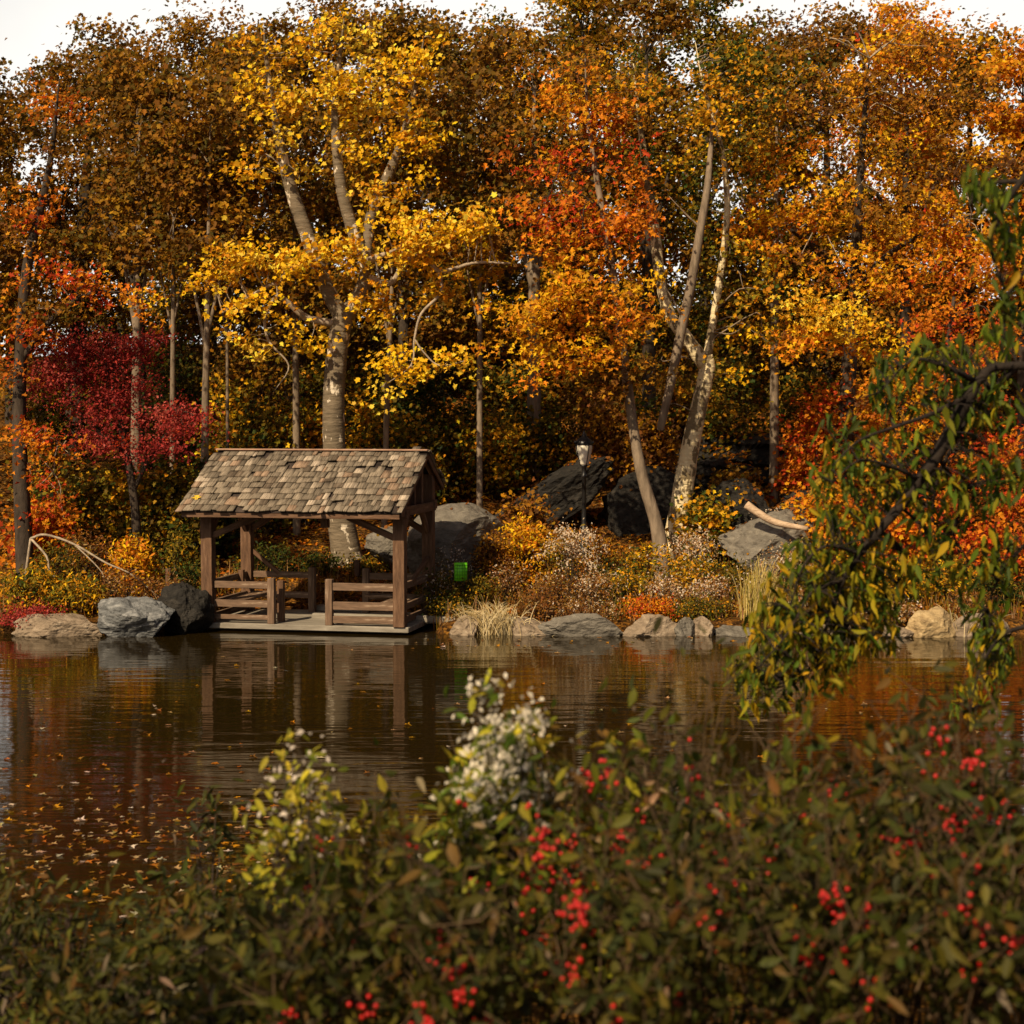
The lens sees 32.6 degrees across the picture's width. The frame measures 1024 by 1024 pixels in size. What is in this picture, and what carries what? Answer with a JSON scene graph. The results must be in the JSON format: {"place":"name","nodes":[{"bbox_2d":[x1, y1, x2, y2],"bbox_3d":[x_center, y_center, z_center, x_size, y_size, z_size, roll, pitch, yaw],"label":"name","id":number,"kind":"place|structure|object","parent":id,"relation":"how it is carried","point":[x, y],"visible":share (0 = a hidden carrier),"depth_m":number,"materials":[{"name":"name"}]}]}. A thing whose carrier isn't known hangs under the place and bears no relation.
{"place":"outdoors","nodes":[
{"label":"outdoors","id":0,"kind":"place"},
{"bbox_2d":[0,624,1023,997],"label":"water","id":1,"kind":"structure","parent":0,"point":[332,688],"depth_m":26.20,"materials":[{"name":"brown liquid"}]},
{"bbox_2d":[0,636,1001,972],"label":"floating leaves","id":2,"kind":"object","parent":1,"relation":"on","point":[154,864],"visible":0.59,"depth_m":19.01,"materials":[{"name":"orange plant"}]},
{"bbox_2d":[0,301,1023,1023],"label":"ground","id":3,"kind":"structure","parent":0,"point":[732,619],"depth_m":47.00,"materials":[{"name":"brown soil"}]},
{"bbox_2d":[0,57,57,358],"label":"woodland tree","id":4,"kind":"object","parent":3,"relation":"on","point":[4,274],"visible":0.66,"depth_m":43.40,"materials":[{"name":"orange plant"}]},
{"bbox_2d":[0,60,75,423],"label":"woodland tree","id":5,"kind":"object","parent":3,"relation":"on","point":[23,96],"visible":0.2,"depth_m":58.40,"materials":[{"name":"brown plant"}]},
{"bbox_2d":[0,839,87,1023],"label":"dark plant","id":6,"kind":"object","parent":3,"relation":"on","point":[6,904],"visible":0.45,"depth_m":8.74,"materials":[{"name":"green plant"}]},
{"bbox_2d":[0,485,98,583],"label":"understory bush","id":7,"kind":"object","parent":3,"relation":"on","point":[52,524],"visible":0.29,"depth_m":41.37,"materials":[{"name":"orange plant"}]},
{"bbox_2d":[5,367,107,515],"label":"understory bush","id":8,"kind":"object","parent":3,"relation":"on","point":[43,413],"visible":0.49,"depth_m":47.77,"materials":[{"name":"orange plant"}]},
{"bbox_2d":[32,567,112,616],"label":"bank plant","id":9,"kind":"object","parent":3,"relation":"on","point":[72,594],"visible":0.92,"depth_m":37.33,"materials":[{"name":"yellow plant"}]},
{"bbox_2d":[0,13,159,459],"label":"woodland tree","id":10,"kind":"object","parent":3,"relation":"on","point":[64,136],"visible":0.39,"depth_m":53.22,"materials":[{"name":"brown plant"}]},
{"bbox_2d":[31,455,129,575],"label":"understory bush","id":11,"kind":"object","parent":3,"relation":"on","point":[82,501],"visible":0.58,"depth_m":42.35,"materials":[{"name":"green plant"}]},
{"bbox_2d":[0,857,164,1023],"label":"dark plant","id":12,"kind":"object","parent":3,"relation":"on","point":[37,930],"visible":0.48,"depth_m":8.09,"materials":[{"name":"green plant"}]},
{"bbox_2d":[0,67,181,586],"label":"maple tree","id":13,"kind":"object","parent":3,"relation":"on","point":[21,465],"visible":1,"depth_m":40.06,"materials":[{"name":"orange plant"}]},
{"bbox_2d":[32,15,198,375],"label":"woodland tree","id":14,"kind":"object","parent":3,"relation":"on","point":[90,59],"visible":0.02,"depth_m":67.28,"materials":[{"name":"brown plant"}]},
{"bbox_2d":[5,918,228,1023],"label":"dark plant","id":15,"kind":"object","parent":3,"relation":"on","point":[100,1002],"visible":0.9,"depth_m":6.54,"materials":[{"name":"green plant"}]},
{"bbox_2d":[8,300,229,566],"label":"maple tree","id":16,"kind":"object","parent":3,"relation":"on","point":[172,425],"visible":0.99,"depth_m":40.89,"materials":[{"name":"red plant"}]},
{"bbox_2d":[37,12,206,468],"bbox_3d":[-11.106,-7.667,51.959,5.422,13.579,5.189,-3,4,-45],"label":"woodland tree","id":17,"kind":"object","parent":3,"relation":"on","point":[72,236],"visible":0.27,"depth_m":51.40,"materials":[{"name":"brown plant"}]},
{"bbox_2d":[74,452,182,573],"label":"understory bush","id":18,"kind":"object","parent":3,"relation":"on","point":[119,486],"visible":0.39,"depth_m":42.67,"materials":[{"name":"green plant"}]},
{"bbox_2d":[57,29,202,535],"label":"woodland tree","id":19,"kind":"object","parent":3,"relation":"on","point":[119,94],"visible":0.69,"depth_m":45.57,"materials":[{"name":"brown plant"}]},
{"bbox_2d":[97,596,175,636],"bbox_3d":[-7.811,2.288,36.381,1.608,1.039,1.203,2,4,29],"label":"shore rock","id":20,"kind":"object","parent":3,"relation":"on","point":[130,616],"visible":0.84,"depth_m":36.02,"materials":[{"name":"grey stone"}]},
{"bbox_2d":[64,865,264,1023],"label":"dark plant","id":21,"kind":"object","parent":3,"relation":"on","point":[173,915],"visible":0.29,"depth_m":7.76,"materials":[{"name":"green plant"}]},
{"bbox_2d":[89,54,249,515],"bbox_3d":[-8.581,-5.422,45.357,4.745,12.713,3.944,0,3,0],"label":"woodland tree","id":22,"kind":"object","parent":3,"relation":"on","point":[170,93],"visible":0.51,"depth_m":44.81,"materials":[{"name":"brown plant"}]},
{"bbox_2d":[120,447,228,573],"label":"understory bush","id":23,"kind":"object","parent":3,"relation":"on","point":[173,486],"visible":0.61,"depth_m":42.21,"materials":[{"name":"green plant"}]},
{"bbox_2d":[128,338,223,484],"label":"understory bush","id":24,"kind":"object","parent":3,"relation":"on","point":[178,383],"visible":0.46,"depth_m":49.82,"materials":[{"name":"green plant"}]},
{"bbox_2d":[103,265,256,405],"bbox_3d":[-11.455,-6.287,60.666,5.802,5.219,4.618,0,3,0],"label":"understory bush","id":25,"kind":"object","parent":3,"relation":"on","point":[178,324],"visible":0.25,"depth_m":60.39,"materials":[{"name":"brown plant"}]},
{"bbox_2d":[157,581,214,633],"bbox_3d":[-6.932,2.198,37.011,1.159,1.466,1.030,1,3,24],"label":"shore rock","id":26,"kind":"object","parent":3,"relation":"on","point":[192,606],"visible":0.69,"depth_m":36.68,"materials":[{"name":"stone"}]},
{"bbox_2d":[145,758,253,1020],"bbox_3d":[-1.841,2.304,10.360,0.600,1.666,1.231,0,3,0],"label":"dark plant","id":27,"kind":"object","parent":3,"relation":"on","point":[227,835],"visible":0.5,"depth_m":10.36,"materials":[{"name":"green plant"}]},
{"bbox_2d":[129,53,281,554],"bbox_3d":[-7.606,-4.971,43.974,3.827,12.949,5.922,0,3,0],"label":"woodland tree","id":28,"kind":"object","parent":3,"relation":"on","point":[192,245],"visible":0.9,"depth_m":43.36,"materials":[{"name":"brown plant"}]},
{"bbox_2d":[112,0,302,394],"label":"woodland tree","id":29,"kind":"object","parent":3,"relation":"on","point":[188,33],"visible":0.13,"depth_m":63.08,"materials":[{"name":"brown plant"}]},
{"bbox_2d":[156,56,284,535],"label":"woodland tree","id":30,"kind":"object","parent":3,"relation":"on","point":[227,182],"visible":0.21,"depth_m":45.46,"materials":[{"name":"brown plant"}]},
{"bbox_2d":[177,354,280,521],"bbox_3d":[-7.462,-2.007,47.026,2.664,4.748,2.856,2,4,35],"label":"understory bush","id":31,"kind":"object","parent":3,"relation":"on","point":[233,421],"visible":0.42,"depth_m":46.76,"materials":[{"name":"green plant"}]},
{"bbox_2d":[133,897,345,1023],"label":"dark plant","id":32,"kind":"object","parent":3,"relation":"on","point":[224,1015],"visible":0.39,"depth_m":6.19,"materials":[{"name":"green plant"}]},
{"bbox_2d":[158,0,339,412],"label":"woodland tree","id":33,"kind":"object","parent":3,"relation":"on","point":[229,58],"visible":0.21,"depth_m":55.03,"materials":[{"name":"brown plant"}]},
{"bbox_2d":[196,321,316,448],"bbox_3d":[-7.995,-3.889,53.891,3.725,3.900,3.703,3,4,43],"label":"understory bush","id":34,"kind":"object","parent":3,"relation":"on","point":[243,363],"visible":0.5,"depth_m":53.58,"materials":[{"name":"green plant"}]},
{"bbox_2d":[225,393,316,534],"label":"understory bush","id":35,"kind":"object","parent":3,"relation":"on","point":[265,436],"visible":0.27,"depth_m":46.26,"materials":[{"name":"green plant"}]},
{"bbox_2d":[206,84,377,535],"bbox_3d":[-5.790,-5.163,45.706,4.647,12.196,4.774,0,3,0],"label":"woodland tree","id":36,"kind":"object","parent":3,"relation":"on","point":[313,132],"visible":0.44,"depth_m":45.67,"materials":[{"name":"brown plant"}]},
{"bbox_2d":[233,728,370,1010],"bbox_3d":[-0.856,1.584,7.074,0.557,1.470,0.744,0,3,0],"label":"aster plant","id":37,"kind":"object","parent":3,"relation":"on","point":[310,809],"visible":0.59,"depth_m":7.03,"materials":[{"name":"green plant"}]},
{"bbox_2d":[272,355,398,448],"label":"understory bush","id":38,"kind":"object","parent":3,"relation":"on","point":[316,378],"visible":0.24,"depth_m":53.56,"materials":[{"name":"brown plant"}]},
{"bbox_2d":[237,0,435,361],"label":"woodland tree","id":39,"kind":"object","parent":3,"relation":"on","point":[329,8],"visible":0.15,"depth_m":60.93,"materials":[{"name":"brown plant"}]},
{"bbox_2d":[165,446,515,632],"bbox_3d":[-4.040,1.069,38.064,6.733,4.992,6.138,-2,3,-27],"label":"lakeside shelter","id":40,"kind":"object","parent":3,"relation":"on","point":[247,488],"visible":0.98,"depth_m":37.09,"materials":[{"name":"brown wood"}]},
{"bbox_2d":[172,1,519,568],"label":"plane tree","id":41,"kind":"object","parent":3,"relation":"on","point":[343,536],"visible":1,"depth_m":42.31,"materials":[{"name":"yellow plant"}]},
{"bbox_2d":[259,737,452,1023],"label":"berry bush","id":42,"kind":"object","parent":3,"relation":"on","point":[354,858],"visible":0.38,"depth_m":6.87,"materials":[{"name":"green plant"}]},
{"bbox_2d":[180,825,542,1023],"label":"berry bush","id":43,"kind":"object","parent":3,"relation":"on","point":[312,961],"visible":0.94,"depth_m":5.77,"materials":[{"name":"green plant"}]},
{"bbox_2d":[345,385,420,448],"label":"understory bush","id":44,"kind":"object","parent":3,"relation":"on","point":[372,429],"visible":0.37,"depth_m":46.68,"materials":[{"name":"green plant"}]},
{"bbox_2d":[319,54,449,527],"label":"woodland tree","id":45,"kind":"object","parent":3,"relation":"on","point":[402,173],"visible":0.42,"depth_m":44.34,"materials":[{"name":"brown plant"}]},
{"bbox_2d":[302,0,496,418],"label":"woodland tree","id":46,"kind":"object","parent":3,"relation":"on","point":[454,318],"visible":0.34,"depth_m":54.48,"materials":[{"name":"brown plant"}]},
{"bbox_2d":[365,344,464,491],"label":"understory bush","id":47,"kind":"object","parent":3,"relation":"on","point":[421,393],"visible":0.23,"depth_m":47.75,"materials":[{"name":"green plant"}]},
{"bbox_2d":[375,408,461,519],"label":"understory bush","id":48,"kind":"object","parent":3,"relation":"on","point":[418,437],"visible":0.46,"depth_m":45.83,"materials":[{"name":"green plant"}]},
{"bbox_2d":[319,770,522,1023],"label":"berry bush","id":49,"kind":"object","parent":3,"relation":"on","point":[429,857],"visible":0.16,"depth_m":6.66,"materials":[{"name":"green plant"}]},
{"bbox_2d":[370,260,517,397],"bbox_3d":[-2.568,-6.407,59.992,4.932,5.040,4.783,-3,4,-42],"label":"understory bush","id":50,"kind":"object","parent":3,"relation":"on","point":[446,374],"visible":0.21,"depth_m":59.45,"materials":[{"name":"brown plant"}]},
{"bbox_2d":[407,503,509,589],"bbox_3d":[-1.364,0.858,41.313,1.901,2.154,2.554,3,4,41],"label":"boulder","id":51,"kind":"object","parent":3,"relation":"on","point":[459,525],"visible":0.47,"depth_m":40.54,"materials":[{"name":"grey stone"}]},
{"bbox_2d":[417,765,506,1023],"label":"aster plant","id":52,"kind":"object","parent":3,"relation":"on","point":[444,802],"visible":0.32,"depth_m":6.70,"materials":[{"name":"green plant"}]},
{"bbox_2d":[346,816,599,1023],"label":"berry bush","id":53,"kind":"object","parent":3,"relation":"on","point":[487,973],"visible":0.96,"depth_m":5.58,"materials":[{"name":"green plant"}]},
{"bbox_2d":[413,8,558,507],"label":"woodland tree","id":54,"kind":"object","parent":3,"relation":"on","point":[495,131],"visible":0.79,"depth_m":43.63,"materials":[{"name":"brown plant"}]},
{"bbox_2d":[441,411,542,498],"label":"understory bush","id":55,"kind":"object","parent":3,"relation":"on","point":[502,463],"visible":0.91,"depth_m":47.75,"materials":[{"name":"green plant"}]},
{"bbox_2d":[429,0,589,412],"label":"woodland tree","id":56,"kind":"object","parent":3,"relation":"on","point":[506,292],"visible":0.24,"depth_m":57.17,"materials":[{"name":"brown plant"}]},
{"bbox_2d":[0,555,1023,629],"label":"undergrowth","id":57,"kind":"object","parent":3,"relation":"on","point":[741,606],"visible":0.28,"depth_m":37.91,"materials":[{"name":"brown plant"}]},
{"bbox_2d":[0,359,1023,624],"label":"fallen leaves","id":58,"kind":"object","parent":3,"relation":"on","point":[362,537],"depth_m":46.19,"materials":[{"name":"brown plant"}]},
{"bbox_2d":[455,352,574,449],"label":"understory bush","id":59,"kind":"object","parent":3,"relation":"on","point":[506,383],"visible":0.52,"depth_m":52.51,"materials":[{"name":"green plant"}]},
{"bbox_2d":[418,668,612,1023],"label":"aster plant","id":60,"kind":"object","parent":3,"relation":"on","point":[501,754],"visible":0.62,"depth_m":6.86,"materials":[{"name":"white plant"}]},
{"bbox_2d":[493,511,560,586],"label":"bank plant","id":61,"kind":"object","parent":3,"relation":"on","point":[526,543],"visible":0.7,"depth_m":40.94,"materials":[{"name":"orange plant"}]},
{"bbox_2d":[421,714,635,1023],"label":"berry bush","id":62,"kind":"object","parent":3,"relation":"on","point":[518,866],"visible":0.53,"depth_m":6.39,"materials":[{"name":"green plant"}]},
{"bbox_2d":[455,0,629,481],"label":"woodland tree","id":63,"kind":"object","parent":3,"relation":"on","point":[532,269],"visible":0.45,"depth_m":49.47,"materials":[{"name":"brown plant"}]},
{"bbox_2d":[495,396,600,482],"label":"understory bush","id":64,"kind":"object","parent":3,"relation":"on","point":[549,429],"visible":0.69,"depth_m":49.61,"materials":[{"name":"brown plant"}]},
{"bbox_2d":[511,456,614,530],"bbox_3d":[1.092,-0.266,45.663,3.174,2.404,1.612,0,3,0],"label":"boulder","id":65,"kind":"object","parent":3,"relation":"on","point":[565,481],"visible":0.52,"depth_m":45.02,"materials":[{"name":"stone"}]},
{"bbox_2d":[459,14,697,578],"bbox_3d":[1.538,-4.775,40.945,5.567,13.269,4.694,0,3,0],"label":"maple tree","id":66,"kind":"object","parent":3,"relation":"on","point":[617,311],"visible":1,"depth_m":40.71,"materials":[{"name":"orange plant"}]},
{"bbox_2d":[501,0,668,364],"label":"woodland tree","id":67,"kind":"object","parent":3,"relation":"on","point":[579,8],"visible":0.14,"depth_m":61.34,"materials":[{"name":"brown plant"}]},
{"bbox_2d":[551,390,644,487],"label":"understory bush","id":68,"kind":"object","parent":3,"relation":"on","point":[602,429],"visible":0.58,"depth_m":48.70,"materials":[{"name":"brown plant"}]},
{"bbox_2d":[517,0,681,341],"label":"woodland tree","id":69,"kind":"object","parent":3,"relation":"on","point":[565,25],"visible":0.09,"depth_m":68.21,"materials":[{"name":"brown plant"}]},
{"bbox_2d":[492,707,712,1023],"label":"berry bush","id":70,"kind":"object","parent":3,"relation":"on","point":[562,773],"visible":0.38,"depth_m":6.81,"materials":[{"name":"green plant"}]},
{"bbox_2d":[561,0,720,458],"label":"woodland tree","id":71,"kind":"object","parent":3,"relation":"on","point":[670,18],"visible":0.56,"depth_m":51.51,"materials":[{"name":"brown plant"}]},
{"bbox_2d":[598,465,700,536],"bbox_3d":[3.636,0.260,46.006,2.802,2.978,1.745,0,3,0],"label":"boulder","id":72,"kind":"object","parent":3,"relation":"on","point":[622,512],"visible":0.4,"depth_m":45.35,"materials":[{"name":"stone"}]},
{"bbox_2d":[608,400,702,480],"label":"understory bush","id":73,"kind":"object","parent":3,"relation":"on","point":[651,439],"visible":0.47,"depth_m":47.20,"materials":[{"name":"brown plant"}]},
{"bbox_2d":[516,756,815,1023],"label":"berry bush","id":74,"kind":"object","parent":3,"relation":"on","point":[674,974],"visible":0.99,"depth_m":5.49,"materials":[{"name":"green plant"}]},
{"bbox_2d":[573,625,788,1023],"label":"berry bush","id":75,"kind":"object","parent":3,"relation":"on","point":[632,778],"visible":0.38,"depth_m":6.78,"materials":[{"name":"green plant"}]},
{"bbox_2d":[611,253,761,387],"bbox_3d":[6.076,-6.503,59.767,5.353,4.973,4.644,0,3,0],"label":"understory bush","id":76,"kind":"object","parent":3,"relation":"on","point":[671,336],"visible":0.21,"depth_m":59.14,"materials":[{"name":"orange plant"}]},
{"bbox_2d":[567,23,817,563],"bbox_3d":[4.454,-5.196,42.880,6.311,13.344,4.333,0,3,0],"label":"plane tree","id":77,"kind":"object","parent":3,"relation":"on","point":[702,359],"visible":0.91,"depth_m":42.91,"materials":[{"name":"orange plant"}]},
{"bbox_2d":[588,0,805,366],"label":"woodland tree","id":78,"kind":"object","parent":3,"relation":"on","point":[698,36],"visible":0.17,"depth_m":58.85,"materials":[{"name":"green plant"}]},
{"bbox_2d":[662,481,741,568],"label":"understory bush","id":79,"kind":"object","parent":3,"relation":"on","point":[713,521],"visible":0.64,"depth_m":42.44,"materials":[{"name":"yellow plant"}]},
{"bbox_2d":[620,595,821,1022],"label":"berry bush","id":80,"kind":"object","parent":3,"relation":"on","point":[657,625],"visible":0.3,"depth_m":7.28,"materials":[{"name":"green plant"}]},
{"bbox_2d":[674,330,781,459],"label":"understory bush","id":81,"kind":"object","parent":3,"relation":"on","point":[726,421],"visible":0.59,"depth_m":49.64,"materials":[{"name":"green plant"}]},
{"bbox_2d":[619,706,847,1023],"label":"berry bush","id":82,"kind":"object","parent":3,"relation":"on","point":[741,1015],"visible":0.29,"depth_m":6.60,"materials":[{"name":"green plant"}]},
{"bbox_2d":[674,430,832,491],"bbox_3d":[6.961,-1.153,50.203,4.778,2.401,3.234,0,3,0],"label":"rock ledge","id":83,"kind":"object","parent":3,"relation":"on","point":[759,451],"visible":0.22,"depth_m":48.95,"materials":[{"name":"stone"}]},
{"bbox_2d":[677,22,852,508],"bbox_3d":[6.460,-6.101,46.228,4.031,13.196,7.092,3,4,43],"label":"woodland tree","id":84,"kind":"object","parent":3,"relation":"on","point":[774,367],"visible":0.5,"depth_m":46.59,"materials":[{"name":"brown plant"}]},
{"bbox_2d":[717,509,814,580],"bbox_3d":[6.063,0.888,42.151,2.026,1.950,1.930,-1,3,-23],"label":"boulder","id":85,"kind":"object","parent":3,"relation":"on","point":[753,537],"visible":0.55,"depth_m":41.56,"materials":[{"name":"grey stone"}]},
{"bbox_2d":[696,654,893,1022],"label":"berry bush","id":86,"kind":"object","parent":3,"relation":"on","point":[807,721],"visible":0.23,"depth_m":7.12,"materials":[{"name":"green plant"}]},
{"bbox_2d":[733,251,885,384],"bbox_3d":[10.075,-6.698,59.681,5.653,4.816,4.476,0,3,0],"label":"understory bush","id":87,"kind":"object","parent":3,"relation":"on","point":[811,360],"visible":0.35,"depth_m":59.20,"materials":[{"name":"orange plant"}]},
{"bbox_2d":[772,373,867,498],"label":"understory bush","id":88,"kind":"object","parent":3,"relation":"on","point":[805,425],"visible":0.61,"depth_m":45.75,"materials":[{"name":"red plant"}]},
{"bbox_2d":[719,0,921,381],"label":"woodland tree","id":89,"kind":"object","parent":3,"relation":"on","point":[849,18],"visible":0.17,"depth_m":58.57,"materials":[{"name":"orange plant"}]},
{"bbox_2d":[689,736,989,1023],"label":"berry bush","id":90,"kind":"object","parent":3,"relation":"on","point":[811,932],"visible":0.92,"depth_m":5.57,"materials":[{"name":"green plant"}]},
{"bbox_2d":[704,6,1023,498],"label":"maple tree","id":91,"kind":"object","parent":3,"relation":"on","point":[851,348],"visible":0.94,"depth_m":43.87,"materials":[{"name":"orange plant"}]},
{"bbox_2d":[721,164,1023,730],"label":"overhanging tree","id":92,"kind":"object","parent":3,"relation":"on","point":[959,415],"visible":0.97,"depth_m":11.05,"materials":[{"name":"green plant"}]},
{"bbox_2d":[766,702,997,1023],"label":"berry bush","id":93,"kind":"object","parent":3,"relation":"on","point":[891,795],"visible":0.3,"depth_m":6.37,"materials":[{"name":"green plant"}]},
{"bbox_2d":[797,0,1002,346],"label":"woodland tree","id":94,"kind":"object","parent":3,"relation":"on","point":[892,13],"visible":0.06,"depth_m":66.65,"materials":[{"name":"orange plant"}]},
{"bbox_2d":[818,11,991,452],"bbox_3d":[11.670,-8.017,51.874,5.323,13.324,5.788,0,3,0],"label":"woodland tree","id":95,"kind":"object","parent":3,"relation":"on","point":[927,141],"visible":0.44,"depth_m":51.27,"materials":[{"name":"orange plant"}]},
{"bbox_2d":[787,633,1023,1023],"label":"berry bush","id":96,"kind":"object","parent":3,"relation":"on","point":[972,750],"visible":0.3,"depth_m":6.92,"materials":[{"name":"green plant"}]},
{"bbox_2d":[816,723,1023,1023],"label":"berry bush","id":97,"kind":"object","parent":3,"relation":"on","point":[999,962],"visible":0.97,"depth_m":5.55,"materials":[{"name":"green plant"}]},
{"bbox_2d":[840,293,1023,566],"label":"maple tree","id":98,"kind":"object","parent":3,"relation":"on","point":[951,321],"visible":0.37,"depth_m":42.15,"materials":[{"name":"orange plant"}]},
{"bbox_2d":[871,6,1023,368],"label":"woodland tree","id":99,"kind":"object","parent":3,"relation":"on","point":[980,45],"visible":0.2,"depth_m":56.86,"materials":[{"name":"orange plant"}]},
{"bbox_2d":[884,643,1023,1023],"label":"berry bush","id":100,"kind":"object","parent":3,"relation":"on","point":[990,802],"visible":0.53,"depth_m":6.70,"materials":[{"name":"green plant"}]},
{"bbox_2d":[934,15,1023,455],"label":"woodland tree","id":101,"kind":"object","parent":3,"relation":"on","point":[1010,121],"visible":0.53,"depth_m":51.16,"materials":[{"name":"orange plant"}]},
{"bbox_2d":[0,0,1023,356],"label":"sky","id":102,"kind":"structure","parent":0,"point":[26,25],"materials":[{"name":"white"}]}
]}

